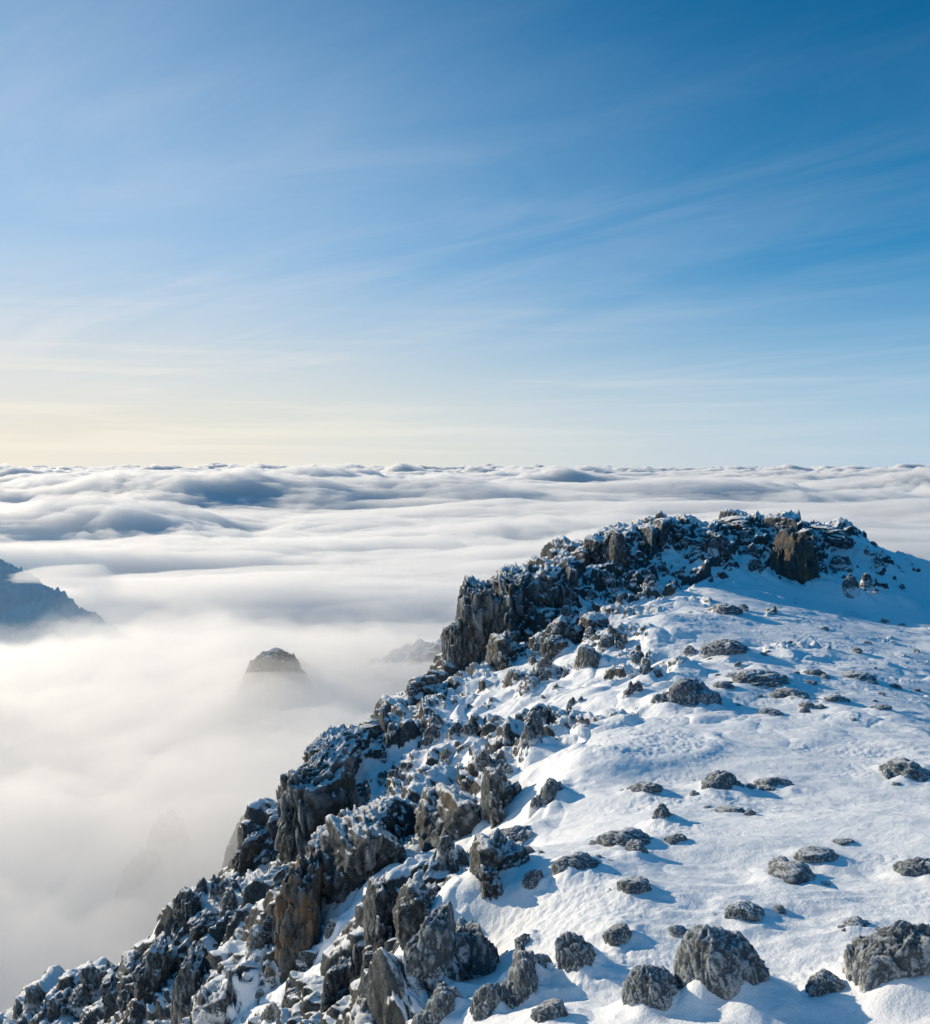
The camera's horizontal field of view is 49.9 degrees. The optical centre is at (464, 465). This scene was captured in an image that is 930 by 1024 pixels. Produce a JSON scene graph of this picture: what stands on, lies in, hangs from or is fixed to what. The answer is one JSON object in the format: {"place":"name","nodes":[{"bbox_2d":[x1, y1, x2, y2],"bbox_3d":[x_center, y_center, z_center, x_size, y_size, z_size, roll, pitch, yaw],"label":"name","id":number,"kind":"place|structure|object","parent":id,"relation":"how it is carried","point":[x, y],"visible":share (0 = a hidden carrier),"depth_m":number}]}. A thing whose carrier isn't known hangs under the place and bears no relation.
{"place":"outdoors","nodes":[
{"label":"outdoors","id":0,"kind":"place"},
{"bbox_2d":[0,559,224,1013],"bbox_3d":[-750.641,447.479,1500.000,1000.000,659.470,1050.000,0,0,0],"label":"distant mountain","id":1,"kind":"structure","parent":0,"point":[109,732],"depth_m":1280.31},
{"bbox_2d":[100,846,177,965],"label":"misty crag","id":2,"kind":"structure","parent":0,"point":[145,893],"depth_m":199.46},
{"bbox_2d":[145,808,203,892],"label":"misty crag","id":3,"kind":"structure","parent":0,"point":[169,840],"depth_m":213.12},
{"bbox_2d":[222,815,245,868],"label":"misty crag","id":4,"kind":"structure","parent":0,"point":[231,848],"depth_m":169.70},
{"bbox_2d":[175,647,329,815],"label":"misty peak","id":5,"kind":"structure","parent":0,"point":[274,723],"depth_m":275.70},
{"bbox_2d":[195,638,441,881],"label":"misty spur","id":6,"kind":"structure","parent":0,"point":[353,693],"depth_m":339.48},
{"bbox_2d":[0,509,929,1023],"bbox_3d":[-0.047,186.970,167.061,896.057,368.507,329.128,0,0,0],"label":"mountain ridge","id":7,"kind":"structure","parent":0,"point":[828,757],"depth_m":48.73},
{"bbox_2d":[22,985,42,1013],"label":"dark boulder","id":8,"kind":"object","parent":7,"relation":"on","point":[33,1000],"visible":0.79,"depth_m":70.53},
{"bbox_2d":[66,984,87,1020],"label":"dark boulder","id":9,"kind":"object","parent":7,"relation":"on","point":[77,1004],"visible":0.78,"depth_m":69.15},
{"bbox_2d":[80,965,107,1005],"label":"dark boulder","id":10,"kind":"object","parent":7,"relation":"on","point":[91,977],"visible":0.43,"depth_m":70.33},
{"bbox_2d":[101,949,141,1013],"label":"rock outcrop","id":11,"kind":"object","parent":7,"relation":"on","point":[131,960],"visible":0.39,"depth_m":62.75},
{"bbox_2d":[131,931,181,1000],"bbox_3d":[-18.806,31.516,60.919,2.358,5.201,3.900,0,0,26],"label":"rock outcrop","id":12,"kind":"object","parent":7,"relation":"on","point":[155,968],"visible":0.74,"depth_m":59.88},
{"bbox_2d":[172,886,201,930],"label":"rock outcrop","id":13,"kind":"object","parent":7,"relation":"on","point":[186,901],"visible":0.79,"depth_m":64.90},
{"bbox_2d":[170,944,206,1023],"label":"rock outcrop","id":14,"kind":"object","parent":7,"relation":"on","point":[186,986],"visible":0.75,"depth_m":53.00},
{"bbox_2d":[187,899,218,940],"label":"rock outcrop","id":15,"kind":"object","parent":7,"relation":"on","point":[199,923],"visible":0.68,"depth_m":63.48},
{"bbox_2d":[192,967,238,1023],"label":"dark boulder","id":16,"kind":"object","parent":7,"relation":"on","point":[211,1002],"visible":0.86,"depth_m":48.29},
{"bbox_2d":[209,880,224,900],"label":"dark boulder","id":17,"kind":"object","parent":7,"relation":"on","point":[216,891],"visible":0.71,"depth_m":65.54},
{"bbox_2d":[218,911,224,920],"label":"dark boulder","id":18,"kind":"object","parent":7,"relation":"on","point":[220,915],"visible":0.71,"depth_m":63.45},
{"bbox_2d":[219,887,237,913],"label":"dark boulder","id":19,"kind":"object","parent":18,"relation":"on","point":[229,901],"visible":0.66,"depth_m":63.67},
{"bbox_2d":[230,829,266,876],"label":"rock outcrop","id":20,"kind":"object","parent":7,"relation":"on","point":[245,855],"visible":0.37,"depth_m":72.81},
{"bbox_2d":[245,924,270,960],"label":"dark boulder","id":21,"kind":"object","parent":7,"relation":"on","point":[259,938],"visible":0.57,"depth_m":50.52},
{"bbox_2d":[257,1001,278,1023],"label":"dark boulder","id":22,"kind":"object","parent":7,"relation":"on","point":[269,1014],"visible":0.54,"depth_m":45.57},
{"bbox_2d":[272,868,285,885],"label":"dark boulder","id":23,"kind":"object","parent":7,"relation":"on","point":[278,877],"visible":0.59,"depth_m":61.69},
{"bbox_2d":[271,849,323,983],"bbox_3d":[-8.382,24.034,50.165,3.034,8.918,4.551,0,1,10],"label":"rock outcrop","id":24,"kind":"object","parent":7,"relation":"on","point":[296,921],"visible":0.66,"depth_m":48.67},
{"bbox_2d":[296,950,309,971],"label":"dark boulder","id":25,"kind":"object","parent":7,"relation":"on","point":[301,965],"visible":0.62,"depth_m":47.78},
{"bbox_2d":[305,824,326,856],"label":"rock outcrop","id":26,"kind":"object","parent":7,"relation":"on","point":[313,846],"visible":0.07,"depth_m":53.08},
{"bbox_2d":[274,746,360,863],"bbox_3d":[-9.666,24.539,66.721,4.870,10.493,7.305,0,1,25],"label":"rock outcrop","id":27,"kind":"object","parent":7,"relation":"on","point":[317,788],"visible":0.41,"depth_m":64.63},
{"bbox_2d":[323,917,337,941],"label":"dark boulder","id":28,"kind":"object","parent":7,"relation":"on","point":[329,928],"visible":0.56,"depth_m":47.40},
{"bbox_2d":[302,723,361,774],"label":"rock outcrop","id":29,"kind":"object","parent":7,"relation":"on","point":[329,736],"visible":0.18,"depth_m":75.05},
{"bbox_2d":[320,962,349,1013],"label":"rock outcrop","id":30,"kind":"object","parent":7,"relation":"on","point":[336,981],"visible":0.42,"depth_m":35.05},
{"bbox_2d":[333,727,364,747],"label":"rock outcrop","id":31,"kind":"object","parent":7,"relation":"on","point":[358,731],"visible":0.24,"depth_m":76.18},
{"bbox_2d":[337,943,362,983],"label":"dark boulder","id":32,"kind":"object","parent":7,"relation":"on","point":[355,963],"visible":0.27,"depth_m":37.38},
{"bbox_2d":[349,994,375,1023],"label":"dark boulder","id":33,"kind":"object","parent":7,"relation":"on","point":[360,1014],"visible":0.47,"depth_m":28.15},
{"bbox_2d":[319,804,406,904],"bbox_3d":[-5.658,21.212,52.747,4.730,6.312,7.095,0,0,-21],"label":"rock outcrop","id":34,"kind":"object","parent":7,"relation":"on","point":[360,846],"visible":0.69,"depth_m":50.36},
{"bbox_2d":[356,778,370,804],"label":"dark boulder","id":35,"kind":"object","parent":7,"relation":"on","point":[364,790],"visible":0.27,"depth_m":70.37},
{"bbox_2d":[360,950,373,977],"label":"dark boulder","id":36,"kind":"object","parent":7,"relation":"on","point":[367,957],"visible":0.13,"depth_m":36.27},
{"bbox_2d":[358,718,379,738],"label":"rock outcrop","id":37,"kind":"object","parent":7,"relation":"on","point":[371,726],"visible":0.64,"depth_m":77.38},
{"bbox_2d":[362,871,394,951],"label":"rock outcrop","id":38,"kind":"object","parent":7,"relation":"on","point":[378,909],"visible":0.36,"depth_m":37.13},
{"bbox_2d":[367,796,409,843],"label":"rock outcrop","id":39,"kind":"object","parent":7,"relation":"on","point":[386,808],"visible":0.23,"depth_m":57.35},
{"bbox_2d":[392,875,437,950],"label":"rock outcrop","id":40,"kind":"object","parent":7,"relation":"on","point":[416,897],"visible":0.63,"depth_m":32.49},
{"bbox_2d":[405,674,445,697],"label":"rock outcrop","id":41,"kind":"object","parent":7,"relation":"on","point":[426,684],"visible":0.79,"depth_m":87.91},
{"bbox_2d":[403,901,470,993],"bbox_3d":[-0.832,14.295,28.565,2.368,3.225,1.414,0,0,-38],"label":"rock outcrop","id":42,"kind":"object","parent":7,"relation":"on","point":[436,950],"visible":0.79,"depth_m":27.98},
{"bbox_2d":[411,981,462,1023],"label":"frosted boulder","id":43,"kind":"object","parent":7,"relation":"on","point":[440,1005],"visible":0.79,"depth_m":26.09},
{"bbox_2d":[435,835,454,866],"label":"dark boulder","id":44,"kind":"object","parent":7,"relation":"on","point":[445,849],"visible":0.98,"depth_m":37.84},
{"bbox_2d":[414,782,480,851],"bbox_3d":[-0.517,19.040,52.584,3.838,3.955,5.757,26,-9,-13],"label":"rock outcrop","id":45,"kind":"object","parent":7,"relation":"on","point":[453,811],"visible":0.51,"depth_m":51.92},
{"bbox_2d":[440,621,468,670],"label":"rock outcrop","id":46,"kind":"object","parent":7,"relation":"on","point":[452,633],"visible":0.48,"depth_m":104.85},
{"bbox_2d":[460,723,476,739],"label":"dark boulder","id":47,"kind":"object","parent":7,"relation":"on","point":[468,730],"visible":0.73,"depth_m":69.44},
{"bbox_2d":[455,916,499,981],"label":"rock outcrop","id":48,"kind":"object","parent":7,"relation":"on","point":[484,960],"visible":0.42,"depth_m":29.12},
{"bbox_2d":[454,574,502,666],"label":"rock outcrop","id":49,"kind":"object","parent":7,"relation":"on","point":[478,606],"visible":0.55,"depth_m":104.15},
{"bbox_2d":[473,748,491,772],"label":"dark boulder","id":50,"kind":"object","parent":7,"relation":"on","point":[483,759],"visible":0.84,"depth_m":56.89},
{"bbox_2d":[468,982,500,1021],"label":"frosted boulder","id":51,"kind":"object","parent":7,"relation":"on","point":[485,1001],"visible":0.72,"depth_m":25.44},
{"bbox_2d":[469,828,529,900],"bbox_3d":[1.095,13.592,33.615,1.950,2.493,3.196,0,0,34],"label":"rock outcrop","id":52,"kind":"object","parent":7,"relation":"on","point":[494,853],"visible":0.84,"depth_m":32.97},
{"bbox_2d":[480,764,521,828],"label":"rock outcrop","id":53,"kind":"object","parent":7,"relation":"on","point":[499,792],"visible":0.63,"depth_m":49.75},
{"bbox_2d":[485,631,528,670],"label":"rock outcrop","id":54,"kind":"object","parent":7,"relation":"on","point":[504,650],"visible":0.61,"depth_m":93.51},
{"bbox_2d":[492,825,533,842],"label":"frosted boulder","id":55,"kind":"object","parent":7,"relation":"on","point":[517,833],"visible":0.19,"depth_m":42.89},
{"bbox_2d":[489,562,541,644],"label":"rock outcrop","id":56,"kind":"object","parent":7,"relation":"on","point":[515,587],"visible":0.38,"depth_m":104.56},
{"bbox_2d":[499,941,537,1008],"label":"frosted boulder","id":57,"kind":"object","parent":7,"relation":"on","point":[519,985],"visible":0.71,"depth_m":25.67},
{"bbox_2d":[517,710,544,752],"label":"dark boulder","id":58,"kind":"object","parent":7,"relation":"on","point":[533,728],"visible":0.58,"depth_m":57.00},
{"bbox_2d":[522,869,543,889],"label":"frosted boulder","id":59,"kind":"object","parent":7,"relation":"on","point":[531,879],"visible":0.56,"depth_m":31.78},
{"bbox_2d":[534,654,549,676],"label":"dark boulder","id":60,"kind":"object","parent":7,"relation":"on","point":[542,664],"visible":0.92,"depth_m":82.12},
{"bbox_2d":[534,953,552,968],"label":"frosted boulder","id":61,"kind":"object","parent":7,"relation":"on","point":[543,959],"visible":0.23,"depth_m":26.83},
{"bbox_2d":[528,777,563,817],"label":"frosted boulder","id":62,"kind":"object","parent":7,"relation":"on","point":[551,787],"visible":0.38,"depth_m":45.71},
{"bbox_2d":[534,563,563,608],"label":"rock outcrop","id":63,"kind":"object","parent":7,"relation":"on","point":[551,583],"visible":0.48,"depth_m":105.85},
{"bbox_2d":[530,998,567,1022],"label":"frosted boulder","id":64,"kind":"object","parent":7,"relation":"on","point":[550,1009],"visible":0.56,"depth_m":23.19},
{"bbox_2d":[539,615,575,659],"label":"rock outcrop","id":65,"kind":"object","parent":7,"relation":"on","point":[554,635],"visible":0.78,"depth_m":90.30},
{"bbox_2d":[557,566,580,608],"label":"rock outcrop","id":66,"kind":"object","parent":7,"relation":"on","point":[571,579],"visible":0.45,"depth_m":105.89},
{"bbox_2d":[555,931,595,972],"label":"frosted boulder","id":67,"kind":"object","parent":7,"relation":"on","point":[574,951],"visible":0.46,"depth_m":26.09},
{"bbox_2d":[550,851,600,874],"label":"frosted boulder","id":68,"kind":"object","parent":7,"relation":"on","point":[579,860],"visible":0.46,"depth_m":31.93},
{"bbox_2d":[570,535,603,565],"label":"rock outcrop","id":69,"kind":"object","parent":7,"relation":"on","point":[592,545],"visible":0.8,"depth_m":113.98},
{"bbox_2d":[574,644,600,670],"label":"dark boulder","id":70,"kind":"object","parent":7,"relation":"on","point":[588,655],"visible":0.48,"depth_m":78.71},
{"bbox_2d":[571,612,608,643],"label":"rock outcrop","id":71,"kind":"object","parent":7,"relation":"on","point":[593,620],"visible":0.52,"depth_m":90.68},
{"bbox_2d":[597,633,614,652],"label":"dark boulder","id":72,"kind":"object","parent":7,"relation":"on","point":[605,642],"visible":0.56,"depth_m":84.23},
{"bbox_2d":[599,527,631,575],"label":"rock outcrop","id":73,"kind":"object","parent":7,"relation":"on","point":[616,547],"visible":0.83,"depth_m":111.53},
{"bbox_2d":[602,922,631,945],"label":"frosted boulder","id":74,"kind":"object","parent":7,"relation":"on","point":[618,934],"visible":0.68,"depth_m":27.41},
{"bbox_2d":[596,827,653,847],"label":"frosted boulder","id":75,"kind":"object","parent":7,"relation":"on","point":[622,838],"visible":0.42,"depth_m":35.15},
{"bbox_2d":[616,876,651,893],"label":"frosted boulder","id":76,"kind":"object","parent":7,"relation":"on","point":[635,885],"visible":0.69,"depth_m":29.91},
{"bbox_2d":[624,839,648,852],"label":"frosted boulder","id":77,"kind":"object","parent":7,"relation":"on","point":[634,845],"visible":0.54,"depth_m":33.75},
{"bbox_2d":[626,781,662,793],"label":"frosted boulder","id":78,"kind":"object","parent":7,"relation":"on","point":[650,787],"visible":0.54,"depth_m":43.88},
{"bbox_2d":[636,525,663,559],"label":"rock outcrop","id":79,"kind":"object","parent":7,"relation":"on","point":[648,544],"visible":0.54,"depth_m":116.58},
{"bbox_2d":[621,964,680,1010],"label":"frosted boulder","id":80,"kind":"object","parent":7,"relation":"on","point":[652,986],"visible":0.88,"depth_m":22.62},
{"bbox_2d":[643,657,663,677],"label":"dark boulder","id":81,"kind":"object","parent":7,"relation":"on","point":[649,668],"visible":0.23,"depth_m":69.43},
{"bbox_2d":[652,803,674,819],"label":"frosted boulder","id":82,"kind":"object","parent":7,"relation":"on","point":[661,810],"visible":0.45,"depth_m":38.90},
{"bbox_2d":[653,517,687,546],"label":"rock outcrop","id":83,"kind":"object","parent":7,"relation":"on","point":[664,527],"visible":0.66,"depth_m":119.50},
{"bbox_2d":[663,833,687,844],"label":"frosted boulder","id":84,"kind":"object","parent":7,"relation":"on","point":[675,838],"visible":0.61,"depth_m":35.02},
{"bbox_2d":[668,925,686,937],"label":"frosted boulder","id":85,"kind":"object","parent":7,"relation":"on","point":[677,931],"visible":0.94,"depth_m":27.41},
{"bbox_2d":[650,678,711,706],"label":"frosted boulder","id":86,"kind":"object","parent":7,"relation":"on","point":[683,691],"visible":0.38,"depth_m":60.74},
{"bbox_2d":[697,690,722,705],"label":"frosted boulder","id":87,"kind":"object","parent":7,"relation":"on","point":[707,697],"visible":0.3,"depth_m":60.30},
{"bbox_2d":[707,538,718,558],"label":"dark boulder","id":88,"kind":"object","parent":7,"relation":"on","point":[713,548],"visible":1,"depth_m":115.52},
{"bbox_2d":[700,530,732,561],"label":"rock outcrop","id":89,"kind":"object","parent":7,"relation":"on","point":[724,544],"visible":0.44,"depth_m":115.69},
{"bbox_2d":[673,924,769,1000],"bbox_3d":[6.011,12.421,23.042,2.010,3.635,1.982,0,0,-26],"label":"frosted boulder","id":90,"kind":"object","parent":7,"relation":"on","point":[720,962],"visible":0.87,"depth_m":22.67},
{"bbox_2d":[700,769,744,789],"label":"frosted boulder","id":91,"kind":"object","parent":7,"relation":"on","point":[722,779],"visible":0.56,"depth_m":43.70},
{"bbox_2d":[707,603,743,614],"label":"frosted boulder","id":92,"kind":"object","parent":7,"relation":"on","point":[723,608],"visible":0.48,"depth_m":90.77},
{"bbox_2d":[699,638,752,658],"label":"frosted boulder","id":93,"kind":"object","parent":7,"relation":"on","point":[722,646],"visible":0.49,"depth_m":74.31},
{"bbox_2d":[713,805,744,812],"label":"frosted boulder","id":94,"kind":"object","parent":7,"relation":"on","point":[725,808],"visible":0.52,"depth_m":40.52},
{"bbox_2d":[719,516,752,533],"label":"rock outcrop","id":95,"kind":"object","parent":7,"relation":"on","point":[737,523],"visible":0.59,"depth_m":125.71},
{"bbox_2d":[724,900,765,921],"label":"frosted boulder","id":96,"kind":"object","parent":7,"relation":"on","point":[746,910],"visible":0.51,"depth_m":27.86},
{"bbox_2d":[740,543,759,558],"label":"dark boulder","id":97,"kind":"object","parent":7,"relation":"on","point":[752,549],"visible":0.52,"depth_m":119.91},
{"bbox_2d":[748,559,764,573],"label":"dark boulder","id":98,"kind":"object","parent":7,"relation":"on","point":[754,564],"visible":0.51,"depth_m":114.93},
{"bbox_2d":[731,669,789,687],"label":"frosted boulder","id":99,"kind":"object","parent":7,"relation":"on","point":[764,678],"visible":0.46,"depth_m":65.26},
{"bbox_2d":[753,776,794,791],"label":"frosted boulder","id":100,"kind":"object","parent":7,"relation":"on","point":[767,784],"visible":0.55,"depth_m":43.82},
{"bbox_2d":[762,515,797,532],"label":"rock outcrop","id":101,"kind":"object","parent":7,"relation":"on","point":[778,522],"visible":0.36,"depth_m":125.38},
{"bbox_2d":[769,686,809,699],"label":"frosted boulder","id":102,"kind":"object","parent":7,"relation":"on","point":[782,692],"visible":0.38,"depth_m":62.60},
{"bbox_2d":[767,855,816,884],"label":"frosted boulder","id":103,"kind":"object","parent":7,"relation":"on","point":[787,871],"visible":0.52,"depth_m":30.72},
{"bbox_2d":[769,528,819,584],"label":"rock outcrop","id":104,"kind":"object","parent":7,"relation":"on","point":[794,556],"visible":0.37,"depth_m":116.80},
{"bbox_2d":[795,527,827,562],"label":"rock outcrop","id":105,"kind":"object","parent":7,"relation":"on","point":[810,534],"visible":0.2,"depth_m":121.27},
{"bbox_2d":[793,846,838,862],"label":"frosted boulder","id":106,"kind":"object","parent":7,"relation":"on","point":[812,854],"visible":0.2,"depth_m":32.48},
{"bbox_2d":[805,968,844,996],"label":"frosted boulder","id":107,"kind":"object","parent":7,"relation":"on","point":[822,982],"visible":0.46,"depth_m":22.58},
{"bbox_2d":[808,524,855,549],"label":"rock outcrop","id":108,"kind":"object","parent":7,"relation":"on","point":[838,538],"visible":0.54,"depth_m":123.77},
{"bbox_2d":[816,694,849,702],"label":"frosted boulder","id":109,"kind":"object","parent":7,"relation":"on","point":[836,698],"visible":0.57,"depth_m":61.41},
{"bbox_2d":[828,554,852,572],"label":"dark boulder","id":110,"kind":"object","parent":7,"relation":"on","point":[840,562],"visible":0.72,"depth_m":119.17},
{"bbox_2d":[842,573,859,597],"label":"dark boulder","id":111,"kind":"object","parent":7,"relation":"on","point":[850,586],"visible":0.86,"depth_m":110.37},
{"bbox_2d":[842,915,870,926],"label":"frosted boulder","id":112,"kind":"object","parent":7,"relation":"on","point":[855,920],"visible":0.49,"depth_m":26.91},
{"bbox_2d":[840,670,878,684],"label":"frosted boulder","id":113,"kind":"object","parent":7,"relation":"on","point":[863,676],"visible":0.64,"depth_m":68.05},
{"bbox_2d":[842,919,929,993],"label":"frosted boulder","id":114,"kind":"object","parent":7,"relation":"on","point":[899,949],"visible":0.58,"depth_m":22.03},
{"bbox_2d":[879,757,929,781],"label":"frosted boulder","id":115,"kind":"object","parent":7,"relation":"on","point":[902,766],"visible":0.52,"depth_m":43.95},
{"bbox_2d":[892,857,929,876],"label":"frosted boulder","id":116,"kind":"object","parent":7,"relation":"on","point":[916,866],"visible":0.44,"depth_m":30.28},
{"bbox_2d":[0,0,929,711],"label":"sky","id":117,"kind":"structure","parent":0,"point":[319,319]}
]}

